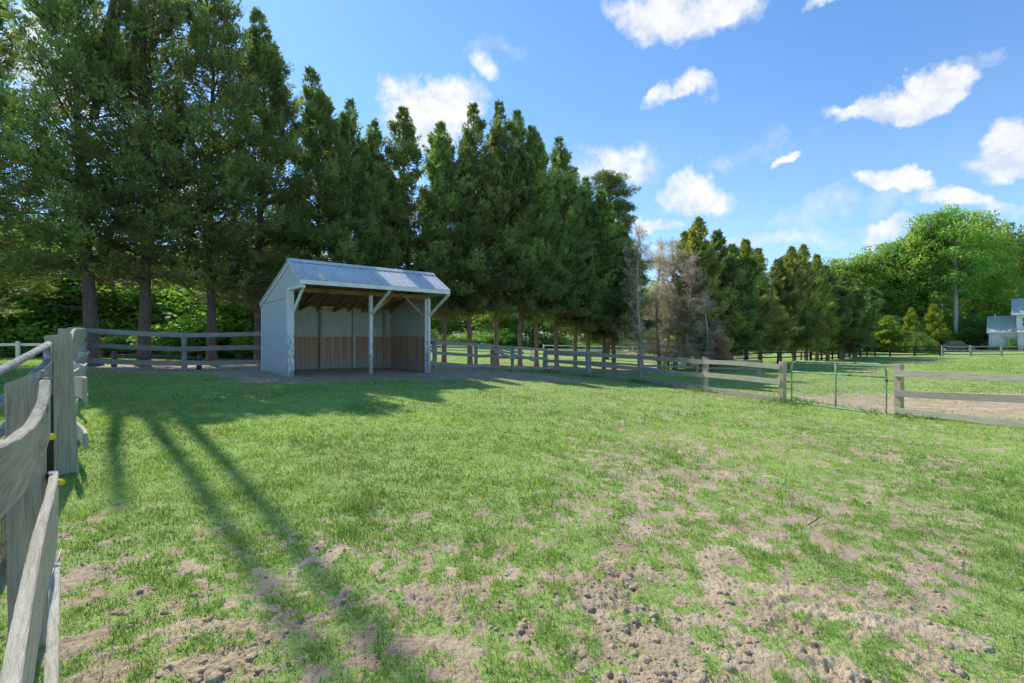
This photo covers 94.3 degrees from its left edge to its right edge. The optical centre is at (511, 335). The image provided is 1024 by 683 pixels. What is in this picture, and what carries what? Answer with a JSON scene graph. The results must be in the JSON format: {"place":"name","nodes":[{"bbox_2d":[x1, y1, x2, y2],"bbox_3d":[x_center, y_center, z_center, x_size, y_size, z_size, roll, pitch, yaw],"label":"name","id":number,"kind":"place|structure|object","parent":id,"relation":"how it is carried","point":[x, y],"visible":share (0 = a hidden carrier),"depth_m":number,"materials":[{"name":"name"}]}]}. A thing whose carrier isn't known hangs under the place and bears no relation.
{"place":"outdoors","nodes":[
{"label":"outdoors","id":0,"kind":"place"},
{"bbox_2d":[0,337,1023,682],"bbox_3d":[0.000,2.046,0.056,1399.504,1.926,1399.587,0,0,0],"label":"ground","id":1,"kind":"structure","parent":0,"point":[778,599],"depth_m":3.33,"materials":[{"name":"plant"}]},
{"bbox_2d":[0,437,6,576],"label":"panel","id":2,"kind":"object","parent":1,"relation":"on","point":[1,549],"visible":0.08,"depth_m":2.73,"materials":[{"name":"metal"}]},
{"bbox_2d":[0,332,40,356],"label":"bush","id":3,"kind":"object","parent":1,"relation":"on","point":[10,347],"visible":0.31,"depth_m":29.06,"materials":[{"name":"green plant"}]},
{"bbox_2d":[0,341,42,357],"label":"white fence","id":4,"kind":"object","parent":1,"relation":"on","point":[17,344],"visible":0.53,"depth_m":25.01,"materials":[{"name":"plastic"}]},
{"bbox_2d":[0,370,65,682],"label":"board fence","id":5,"kind":"object","parent":1,"relation":"on","point":[28,500],"visible":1,"depth_m":1.64,"materials":[{"name":"grey wood"}]},
{"bbox_2d":[0,262,77,334],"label":"leafy tree","id":6,"kind":"object","parent":1,"relation":"on","point":[18,313],"visible":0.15,"depth_m":30.38,"materials":[{"name":"green plant"}]},
{"bbox_2d":[43,344,53,483],"bbox_3d":[-4.245,0.810,4.350,0.079,1.480,0.069,0,0,0],"label":"iron pole","id":7,"kind":"object","parent":1,"relation":"on","point":[50,456],"visible":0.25,"depth_m":4.34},
{"bbox_2d":[0,341,52,437],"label":"pipe panel","id":8,"kind":"object","parent":7,"relation":"attached to","point":[46,363],"visible":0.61,"depth_m":3.67,"materials":[{"name":"metal"}]},
{"bbox_2d":[0,215,99,347],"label":"leafy tree","id":9,"kind":"object","parent":1,"relation":"on","point":[21,327],"visible":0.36,"depth_m":30.25,"materials":[{"name":"green plant"}]},
{"bbox_2d":[0,0,106,321],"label":"cypress tree","id":10,"kind":"object","parent":1,"relation":"on","point":[11,60],"visible":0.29,"depth_m":19.36,"materials":[{"name":"green plant"}]},
{"bbox_2d":[0,229,117,347],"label":"leafy tree","id":11,"kind":"object","parent":1,"relation":"on","point":[42,304],"visible":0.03,"depth_m":32.20,"materials":[{"name":"green plant"}]},
{"bbox_2d":[1,217,130,332],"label":"leafy tree","id":12,"kind":"object","parent":1,"relation":"on","point":[63,285],"visible":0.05,"depth_m":32.09,"materials":[{"name":"green plant"}]},
{"bbox_2d":[44,327,88,476],"bbox_3d":[-9.643,0.613,10.552,0.374,1.875,16.062,0,0,-42],"label":"board fence","id":13,"kind":"object","parent":1,"relation":"on","point":[70,363],"visible":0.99,"depth_m":4.58,"materials":[{"name":"grey wood"}]},
{"bbox_2d":[4,246,132,326],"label":"leafy tree","id":14,"kind":"object","parent":1,"relation":"on","point":[64,317],"visible":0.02,"depth_m":31.59,"materials":[{"name":"green plant"}]},
{"bbox_2d":[3,252,151,337],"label":"leafy tree","id":15,"kind":"object","parent":1,"relation":"on","point":[99,299],"visible":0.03,"depth_m":32.71,"materials":[{"name":"green plant"}]},
{"bbox_2d":[0,0,191,365],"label":"cypress tree","id":16,"kind":"object","parent":1,"relation":"on","point":[55,15],"visible":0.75,"depth_m":17.90,"materials":[{"name":"green plant"}]},
{"bbox_2d":[100,327,137,356],"bbox_3d":[-25.022,0.488,30.205,4.432,2.128,4.742,0,0,0],"label":"bush","id":17,"kind":"object","parent":1,"relation":"on","point":[113,339],"visible":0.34,"depth_m":29.25,"materials":[{"name":"green plant"}]},
{"bbox_2d":[66,270,179,328],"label":"leafy tree","id":18,"kind":"object","parent":1,"relation":"on","point":[111,310],"visible":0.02,"depth_m":32.79,"materials":[{"name":"green plant"}]},
{"bbox_2d":[7,0,249,365],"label":"cypress tree","id":19,"kind":"object","parent":1,"relation":"on","point":[142,14],"visible":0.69,"depth_m":19.02,"materials":[{"name":"green plant"}]},
{"bbox_2d":[77,252,185,331],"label":"leafy tree","id":20,"kind":"object","parent":1,"relation":"on","point":[124,301],"visible":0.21,"depth_m":32.05,"materials":[{"name":"green plant"}]},
{"bbox_2d":[110,351,202,369],"bbox_3d":[-13.835,1.000,18.500,3.373,0.820,0.197,0,0,-4],"label":"log rail","id":21,"kind":"object","parent":1,"relation":"on","point":[115,355],"visible":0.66,"depth_m":18.43,"materials":[{"name":"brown wood"}]},
{"bbox_2d":[128,324,197,355],"bbox_3d":[-20.929,0.420,29.209,4.432,2.349,4.742,0,0,-15],"label":"bush","id":22,"kind":"object","parent":1,"relation":"on","point":[165,342],"visible":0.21,"depth_m":28.42,"materials":[{"name":"green plant"}]},
{"bbox_2d":[119,239,244,332],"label":"leafy tree","id":23,"kind":"object","parent":1,"relation":"on","point":[161,308],"visible":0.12,"depth_m":31.73,"materials":[{"name":"green plant"}]},
{"bbox_2d":[161,326,236,357],"bbox_3d":[-19.311,0.468,29.913,4.432,2.323,4.742,0,0,-29],"label":"bush","id":24,"kind":"object","parent":1,"relation":"on","point":[191,340],"visible":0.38,"depth_m":28.70,"materials":[{"name":"green plant"}]},
{"bbox_2d":[106,0,309,360],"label":"cypress tree","id":25,"kind":"object","parent":1,"relation":"on","point":[230,64],"visible":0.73,"depth_m":20.78,"materials":[{"name":"green plant"}]},
{"bbox_2d":[151,241,276,338],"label":"leafy tree","id":26,"kind":"object","parent":1,"relation":"on","point":[201,323],"visible":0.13,"depth_m":28.25,"materials":[{"name":"green plant"}]},
{"bbox_2d":[193,327,253,358],"bbox_3d":[-17.727,0.527,30.187,4.742,2.251,4.432,0,0,-37],"label":"bush","id":27,"kind":"object","parent":1,"relation":"on","point":[227,355],"visible":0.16,"depth_m":29.65,"materials":[{"name":"green plant"}]},
{"bbox_2d":[217,327,253,359],"bbox_3d":[-15.258,0.526,29.172,4.432,2.296,4.742,0,0,-44],"label":"bush","id":28,"kind":"object","parent":1,"relation":"on","point":[244,340],"visible":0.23,"depth_m":28.15,"materials":[{"name":"green plant"}]},
{"bbox_2d":[183,5,323,359],"bbox_3d":[-12.999,-7.591,24.437,6.845,18.661,6.906,0,0,0],"label":"cypress tree","id":29,"kind":"object","parent":1,"relation":"on","point":[275,111],"visible":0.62,"depth_m":23.47,"materials":[{"name":"green plant"}]},
{"bbox_2d":[180,237,331,331],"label":"leafy tree","id":30,"kind":"object","parent":1,"relation":"on","point":[227,311],"visible":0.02,"depth_m":29.43,"materials":[{"name":"green plant"}]},
{"bbox_2d":[84,328,435,370],"bbox_3d":[-9.067,0.725,18.614,12.656,2.026,1.114,0,0,-23],"label":"board fence","id":31,"kind":"object","parent":1,"relation":"on","point":[183,363],"visible":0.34,"depth_m":17.25,"materials":[{"name":"grey wood"}]},
{"bbox_2d":[254,65,381,308],"bbox_3d":[-10.721,-6.506,26.083,6.960,16.645,6.395,0,0,43],"label":"cypress tree","id":32,"kind":"object","parent":1,"relation":"on","point":[321,124],"visible":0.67,"depth_m":25.20,"materials":[{"name":"green plant"}]},
{"bbox_2d":[291,97,400,309],"bbox_3d":[-9.437,-5.880,27.182,5.884,15.480,6.403,0,0,24],"label":"cypress tree","id":33,"kind":"object","parent":1,"relation":"on","point":[348,126],"visible":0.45,"depth_m":26.24,"materials":[{"name":"green plant"}]},
{"bbox_2d":[259,258,449,376],"bbox_3d":[-5.586,-0.313,16.935,5.207,4.126,4.407,0,0,-42],"label":"run in shelter","id":34,"kind":"object","parent":1,"relation":"on","point":[298,333],"visible":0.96,"depth_m":17.56,"materials":[{"name":"white"}]},
{"bbox_2d":[321,117,419,309],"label":"cypress tree","id":35,"kind":"object","parent":1,"relation":"on","point":[374,140],"visible":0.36,"depth_m":26.87,"materials":[{"name":"green plant"}]},
{"bbox_2d":[354,104,465,319],"bbox_3d":[-6.425,-6.006,28.668,7.987,16.036,7.736,0,0,-23],"label":"cypress tree","id":36,"kind":"object","parent":1,"relation":"on","point":[398,205],"visible":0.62,"depth_m":27.78,"materials":[{"name":"green plant"}]},
{"bbox_2d":[430,311,457,337],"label":"leafy tree","id":37,"kind":"object","parent":1,"relation":"on","point":[435,323],"visible":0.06,"depth_m":84.61,"materials":[{"name":"green plant"}]},
{"bbox_2d":[401,120,494,361],"bbox_3d":[-4.296,-5.843,30.271,6.834,16.029,6.986,0,0,33],"label":"cypress tree","id":38,"kind":"object","parent":1,"relation":"on","point":[441,165],"visible":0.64,"depth_m":28.49,"materials":[{"name":"green plant"}]},
{"bbox_2d":[434,312,489,335],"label":"leafy tree","id":39,"kind":"object","parent":1,"relation":"on","point":[459,326],"visible":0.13,"depth_m":81.40,"materials":[{"name":"green plant"}]},
{"bbox_2d":[441,332,484,346],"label":"bush","id":40,"kind":"object","parent":1,"relation":"on","point":[456,338],"visible":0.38,"depth_m":67.82,"materials":[{"name":"green plant"}]},
{"bbox_2d":[431,102,525,363],"bbox_3d":[-2.454,-6.515,31.119,7.163,17.588,7.396,0,0,-37],"label":"cypress tree","id":41,"kind":"object","parent":1,"relation":"on","point":[485,173],"visible":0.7,"depth_m":29.66,"materials":[{"name":"green plant"}]},
{"bbox_2d":[465,332,510,344],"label":"bush","id":42,"kind":"object","parent":1,"relation":"on","point":[482,340],"visible":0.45,"depth_m":66.06,"materials":[{"name":"green plant"}]},
{"bbox_2d":[434,340,546,371],"bbox_3d":[-0.764,1.213,23.670,7.131,2.041,0.465,0,0,-39],"label":"board fence","id":43,"kind":"object","parent":1,"relation":"on","point":[512,356],"visible":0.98,"depth_m":23.54,"materials":[{"name":"grey wood"}]},
{"bbox_2d":[0,369,981,671],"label":"weeds","id":44,"kind":"object","parent":1,"relation":"on","point":[696,389],"visible":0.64,"depth_m":4.03,"materials":[{"name":"green plant"}]},
{"bbox_2d":[461,297,533,336],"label":"leafy tree","id":45,"kind":"object","parent":1,"relation":"on","point":[504,320],"visible":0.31,"depth_m":72.19,"materials":[{"name":"green plant"}]},
{"bbox_2d":[448,98,547,364],"bbox_3d":[-0.934,-6.892,32.570,7.026,18.623,6.804,0,0,9],"label":"cypress tree","id":46,"kind":"object","parent":1,"relation":"on","point":[498,140],"visible":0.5,"depth_m":31.26,"materials":[{"name":"green plant"}]},
{"bbox_2d":[482,329,527,346],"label":"bush","id":47,"kind":"object","parent":1,"relation":"on","point":[508,342],"visible":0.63,"depth_m":67.10,"materials":[{"name":"green plant"}]},
{"bbox_2d":[487,107,567,365],"bbox_3d":[0.611,-6.756,33.296,6.834,18.594,6.986,0,0,3],"label":"cypress tree","id":48,"kind":"object","parent":1,"relation":"on","point":[533,159],"visible":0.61,"depth_m":31.64,"materials":[{"name":"green plant"}]},
{"bbox_2d":[500,132,587,366],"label":"cypress tree","id":49,"kind":"object","parent":1,"relation":"on","point":[550,252],"visible":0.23,"depth_m":32.95,"materials":[{"name":"green plant"}]},
{"bbox_2d":[528,331,572,347],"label":"bush","id":50,"kind":"object","parent":1,"relation":"on","point":[544,339],"visible":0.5,"depth_m":70.57,"materials":[{"name":"green plant"}]},
{"bbox_2d":[430,344,673,358],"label":"white fence","id":51,"kind":"object","parent":1,"relation":"on","point":[530,353],"visible":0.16,"depth_m":49.93,"materials":[{"name":"wood"}]},
{"bbox_2d":[93,431,1023,682],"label":"soil clods","id":52,"kind":"object","parent":1,"relation":"on","point":[216,675],"visible":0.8,"depth_m":2.30,"materials":[{"name":"soil"}]},
{"bbox_2d":[516,135,602,365],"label":"cypress tree","id":53,"kind":"object","parent":1,"relation":"on","point":[565,187],"visible":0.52,"depth_m":34.53,"materials":[{"name":"green plant"}]},
{"bbox_2d":[545,165,616,366],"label":"cypress tree","id":54,"kind":"object","parent":1,"relation":"on","point":[585,322],"visible":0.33,"depth_m":35.12,"materials":[{"name":"green plant"}]},
{"bbox_2d":[553,176,628,367],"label":"cypress tree","id":55,"kind":"object","parent":1,"relation":"on","point":[599,212],"visible":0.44,"depth_m":35.95,"materials":[{"name":"green plant"}]},
{"bbox_2d":[564,222,645,368],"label":"cypress tree","id":56,"kind":"object","parent":1,"relation":"on","point":[603,346],"visible":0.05,"depth_m":37.76,"materials":[{"name":"green plant"}]},
{"bbox_2d":[562,220,663,369],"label":"cypress tree","id":57,"kind":"object","parent":1,"relation":"on","point":[613,300],"visible":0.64,"depth_m":35.73,"materials":[{"name":"green plant"}]},
{"bbox_2d":[589,167,661,359],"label":"pine tree","id":58,"kind":"object","parent":1,"relation":"on","point":[610,184],"visible":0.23,"depth_m":51.30,"materials":[{"name":"green plant"}]},
{"bbox_2d":[544,348,707,390],"bbox_3d":[4.921,1.532,22.381,0.852,1.718,9.641,0,0,-37],"label":"board fence","id":59,"kind":"object","parent":1,"relation":"on","point":[639,357],"visible":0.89,"depth_m":21.89,"materials":[{"name":"grey wood"}]},
{"bbox_2d":[610,224,668,370],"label":"dead tree","id":60,"kind":"object","parent":1,"relation":"on","point":[639,328],"visible":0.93,"depth_m":34.77,"materials":[{"name":"brown plant"}]},
{"bbox_2d":[543,352,760,379],"bbox_3d":[7.097,1.736,25.998,11.588,1.543,0.429,0,0,26],"label":"rail fence","id":61,"kind":"object","parent":1,"relation":"on","point":[697,368],"visible":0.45,"depth_m":25.87,"materials":[{"name":"grey wood"}]},
{"bbox_2d":[616,272,695,368],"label":"dead tree","id":62,"kind":"object","parent":1,"relation":"on","point":[662,362],"visible":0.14,"depth_m":39.53,"materials":[{"name":"brown plant"}]},
{"bbox_2d":[618,237,696,368],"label":"dead tree","id":63,"kind":"object","parent":1,"relation":"on","point":[656,259],"visible":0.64,"depth_m":37.16,"materials":[{"name":"grey plant"}]},
{"bbox_2d":[640,237,730,369],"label":"dead tree","id":64,"kind":"object","parent":1,"relation":"on","point":[675,258],"visible":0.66,"depth_m":36.20,"materials":[{"name":"brown plant"}]},
{"bbox_2d":[643,252,738,369],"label":"dead tree","id":65,"kind":"object","parent":1,"relation":"on","point":[689,274],"visible":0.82,"depth_m":34.56,"materials":[{"name":"brown plant"}]},
{"bbox_2d":[661,216,748,366],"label":"cypress tree","id":66,"kind":"object","parent":1,"relation":"on","point":[694,236],"visible":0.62,"depth_m":35.92,"materials":[{"name":"green plant"}]},
{"bbox_2d":[668,291,750,365],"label":"dead tree","id":67,"kind":"object","parent":1,"relation":"on","point":[704,305],"visible":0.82,"depth_m":33.57,"materials":[{"name":"brown plant"}]},
{"bbox_2d":[693,328,733,369],"bbox_3d":[14.494,1.054,33.800,2.228,3.447,2.772,0,0,-31],"label":"rusty bush","id":68,"kind":"object","parent":1,"relation":"on","point":[724,346],"visible":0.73,"depth_m":33.09,"materials":[{"name":"brown plant"}]},
{"bbox_2d":[692,229,753,359],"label":"cypress tree","id":69,"kind":"object","parent":1,"relation":"on","point":[733,273],"visible":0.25,"depth_m":37.74,"materials":[{"name":"green plant"}]},
{"bbox_2d":[667,352,810,369],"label":"rail fence","id":70,"kind":"object","parent":1,"relation":"on","point":[777,357],"visible":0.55,"depth_m":41.97,"materials":[{"name":"grey wood"}]},
{"bbox_2d":[703,358,786,401],"bbox_3d":[8.148,1.624,16.940,0.222,1.572,3.350,0,0,-25],"label":"board fence","id":71,"kind":"object","parent":1,"relation":"on","point":[781,381],"visible":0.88,"depth_m":16.46,"materials":[{"name":"beige wood"}]},
{"bbox_2d":[721,243,773,365],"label":"cypress tree","id":72,"kind":"object","parent":1,"relation":"on","point":[749,291],"visible":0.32,"depth_m":38.13,"materials":[{"name":"green plant"}]},
{"bbox_2d":[739,238,781,359],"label":"cypress tree","id":73,"kind":"object","parent":1,"relation":"on","point":[746,248],"visible":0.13,"depth_m":41.19,"materials":[{"name":"green plant"}]},
{"bbox_2d":[748,247,800,362],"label":"cypress tree","id":74,"kind":"object","parent":1,"relation":"on","point":[778,337],"visible":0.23,"depth_m":42.51,"materials":[{"name":"green plant"}]},
{"bbox_2d":[753,259,823,361],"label":"cypress tree","id":75,"kind":"object","parent":1,"relation":"on","point":[783,282],"visible":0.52,"depth_m":47.09,"materials":[{"name":"green plant"}]},
{"bbox_2d":[769,246,828,361],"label":"cypress tree","id":76,"kind":"object","parent":1,"relation":"on","point":[790,258],"visible":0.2,"depth_m":49.26,"materials":[{"name":"green plant"}]},
{"bbox_2d":[796,243,841,360],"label":"cypress tree","id":77,"kind":"object","parent":1,"relation":"on","point":[804,257],"visible":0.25,"depth_m":51.10,"materials":[{"name":"green plant"}]},
{"bbox_2d":[803,253,845,360],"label":"cypress tree","id":78,"kind":"object","parent":1,"relation":"on","point":[825,287],"visible":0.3,"depth_m":54.40,"materials":[{"name":"green plant"}]},
{"bbox_2d":[819,265,861,360],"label":"cypress tree","id":79,"kind":"object","parent":1,"relation":"on","point":[841,336],"visible":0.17,"depth_m":55.89,"materials":[{"name":"green plant"}]},
{"bbox_2d":[791,360,893,414],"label":"farm gate","id":80,"kind":"structure","parent":1,"relation":"on","point":[836,384],"depth_m":13.67,"materials":[{"name":"green metal"}]},
{"bbox_2d":[820,257,876,291],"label":"leafy tree","id":81,"kind":"object","parent":1,"relation":"on","point":[841,268],"visible":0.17,"depth_m":97.64,"materials":[{"name":"green plant"}]},
{"bbox_2d":[823,272,875,359],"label":"cypress tree","id":82,"kind":"object","parent":1,"relation":"on","point":[857,302],"visible":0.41,"depth_m":57.51,"materials":[{"name":"green plant"}]},
{"bbox_2d":[844,279,892,357],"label":"cypress tree","id":83,"kind":"object","parent":1,"relation":"on","point":[874,299],"visible":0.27,"depth_m":60.08,"materials":[{"name":"green plant"}]},
{"bbox_2d":[837,253,908,322],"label":"leafy tree","id":84,"kind":"object","parent":1,"relation":"on","point":[864,268],"visible":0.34,"depth_m":95.85,"materials":[{"name":"green plant"}]},
{"bbox_2d":[811,346,940,360],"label":"board fence","id":85,"kind":"object","parent":1,"relation":"on","point":[914,350],"visible":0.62,"depth_m":62.10,"materials":[{"name":"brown wood"}]},
{"bbox_2d":[869,316,901,351],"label":"garden conifer","id":86,"kind":"object","parent":1,"relation":"on","point":[888,337],"visible":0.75,"depth_m":75.25,"materials":[{"name":"green plant"}]},
{"bbox_2d":[847,240,924,322],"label":"leafy tree","id":87,"kind":"object","parent":1,"relation":"on","point":[886,250],"visible":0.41,"depth_m":98.50,"materials":[{"name":"green plant"}]},
{"bbox_2d":[898,307,923,335],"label":"garden conifer","id":88,"kind":"object","parent":1,"relation":"on","point":[910,322],"visible":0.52,"depth_m":83.57,"materials":[{"name":"green plant"}]},
{"bbox_2d":[888,330,943,353],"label":"bush","id":89,"kind":"object","parent":1,"relation":"on","point":[910,338],"visible":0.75,"depth_m":72.43,"materials":[{"name":"green plant"}]},
{"bbox_2d":[880,235,952,319],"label":"leafy tree","id":90,"kind":"object","parent":1,"relation":"on","point":[918,288],"visible":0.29,"depth_m":95.97,"materials":[{"name":"green plant"}]},
{"bbox_2d":[890,213,973,320],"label":"leafy tree","id":91,"kind":"object","parent":1,"relation":"on","point":[914,235],"visible":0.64,"depth_m":93.89,"materials":[{"name":"green plant"}]},
{"bbox_2d":[921,303,951,351],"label":"garden conifer","id":92,"kind":"object","parent":1,"relation":"on","point":[935,329],"visible":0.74,"depth_m":81.27,"materials":[{"name":"green plant"}]},
{"bbox_2d":[916,216,988,324],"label":"leafy tree","id":93,"kind":"object","parent":1,"relation":"on","point":[940,302],"visible":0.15,"depth_m":93.93,"materials":[{"name":"green plant"}]},
{"bbox_2d":[901,203,1009,340],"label":"leafy tree","id":94,"kind":"object","parent":1,"relation":"on","point":[969,232],"visible":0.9,"depth_m":90.60,"materials":[{"name":"green plant"}]},
{"bbox_2d":[939,340,974,351],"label":"pickup truck","id":95,"kind":"object","parent":1,"relation":"on","point":[950,343],"visible":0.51,"depth_m":79.05,"materials":[{"name":"black paint"}]},
{"bbox_2d":[942,315,971,343],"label":"bush","id":96,"kind":"object","parent":1,"relation":"on","point":[959,324],"visible":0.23,"depth_m":91.89,"materials":[{"name":"green plant"}]},
{"bbox_2d":[893,364,1023,427],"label":"board fence","id":97,"kind":"object","parent":1,"relation":"on","point":[900,373],"visible":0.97,"depth_m":10.84,"materials":[{"name":"beige wood"}]},
{"bbox_2d":[954,318,988,349],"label":"bush","id":98,"kind":"object","parent":1,"relation":"on","point":[974,342],"visible":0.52,"depth_m":89.61,"materials":[{"name":"green plant"}]},
{"bbox_2d":[958,310,1004,349],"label":"bush","id":99,"kind":"object","parent":1,"relation":"on","point":[983,320],"visible":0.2,"depth_m":89.81,"materials":[{"name":"green plant"}]},
{"bbox_2d":[941,346,1023,355],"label":"board fence","id":100,"kind":"object","parent":1,"relation":"on","point":[970,350],"visible":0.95,"depth_m":62.11,"materials":[{"name":"grey wood"}]},
{"bbox_2d":[942,209,1023,318],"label":"leafy tree","id":101,"kind":"object","parent":1,"relation":"on","point":[989,288],"visible":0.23,"depth_m":94.68,"materials":[{"name":"green plant"}]},
{"bbox_2d":[942,228,1023,320],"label":"leafy tree","id":102,"kind":"object","parent":1,"relation":"on","point":[1006,311],"visible":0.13,"depth_m":98.49,"materials":[{"name":"green plant"}]},
{"bbox_2d":[969,220,1023,312],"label":"leafy tree","id":103,"kind":"object","parent":1,"relation":"on","point":[1020,258],"visible":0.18,"depth_m":103.62,"materials":[{"name":"green plant"}]},
{"bbox_2d":[986,298,1023,349],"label":"house","id":104,"kind":"structure","parent":1,"relation":"on","point":[1001,330],"depth_m":83.95,"materials":[{"name":"white"}]},
{"bbox_2d":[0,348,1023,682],"bbox_3d":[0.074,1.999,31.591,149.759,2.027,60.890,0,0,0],"label":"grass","id":105,"kind":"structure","parent":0,"point":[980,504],"depth_m":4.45,"materials":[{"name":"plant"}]},
{"bbox_2d":[0,0,1023,336],"label":"sky","id":106,"kind":"structure","parent":0,"point":[825,126],"materials":[{"name":"blue"}]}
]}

